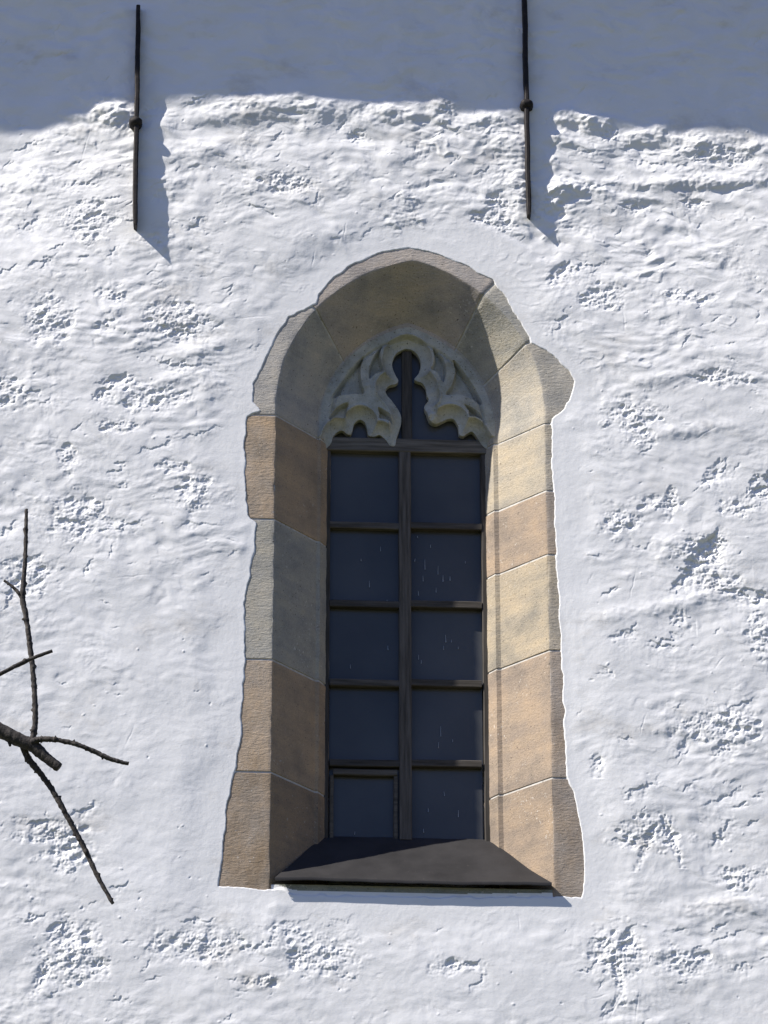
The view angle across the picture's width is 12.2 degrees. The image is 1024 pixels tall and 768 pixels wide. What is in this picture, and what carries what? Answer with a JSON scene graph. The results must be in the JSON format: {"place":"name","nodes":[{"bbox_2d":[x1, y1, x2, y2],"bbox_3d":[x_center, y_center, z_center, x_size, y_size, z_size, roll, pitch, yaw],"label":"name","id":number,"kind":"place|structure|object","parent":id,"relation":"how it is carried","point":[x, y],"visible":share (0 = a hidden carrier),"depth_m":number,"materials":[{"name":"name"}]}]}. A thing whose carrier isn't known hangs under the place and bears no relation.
{"place":"outdoors","nodes":[
{"label":"outdoors","id":0,"kind":"place"},
{"bbox_2d":[0,0,767,1023],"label":"church wall","id":1,"kind":"structure","parent":0,"point":[294,156],"depth_m":19.84,"materials":[{"name":"white paint"}]},
{"bbox_2d":[129,5,141,230],"bbox_3d":[-1.419,-2.263,20.626,0.078,1.482,0.116,2,-25,-3],"label":"iron wall anchor","id":2,"kind":"object","parent":1,"relation":"attached to","point":[135,122],"visible":1,"depth_m":20.57,"materials":[{"name":"black metal"}]},
{"bbox_2d":[218,248,583,896],"bbox_3d":[0.135,0.249,19.798,2.207,4.235,0.447,2,-25,-3],"label":"gothic window","id":3,"kind":"structure","parent":1,"relation":"attached to","point":[401,606],"depth_m":19.76,"materials":[{"name":"stone"}]},
{"bbox_2d":[520,0,532,219],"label":"iron wall anchor","id":4,"kind":"object","parent":1,"relation":"attached to","point":[526,105],"visible":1,"depth_m":20.79,"materials":[{"name":"black metal"}]},
{"label":"ground","id":5,"kind":"structure","parent":0,"visible":0},
{"bbox_2d":[0,509,128,903],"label":"bare tree","id":6,"kind":"object","parent":5,"relation":"on","point":[28,744],"visible":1,"depth_m":15.57,"materials":[{"name":"black plant"}]}
]}

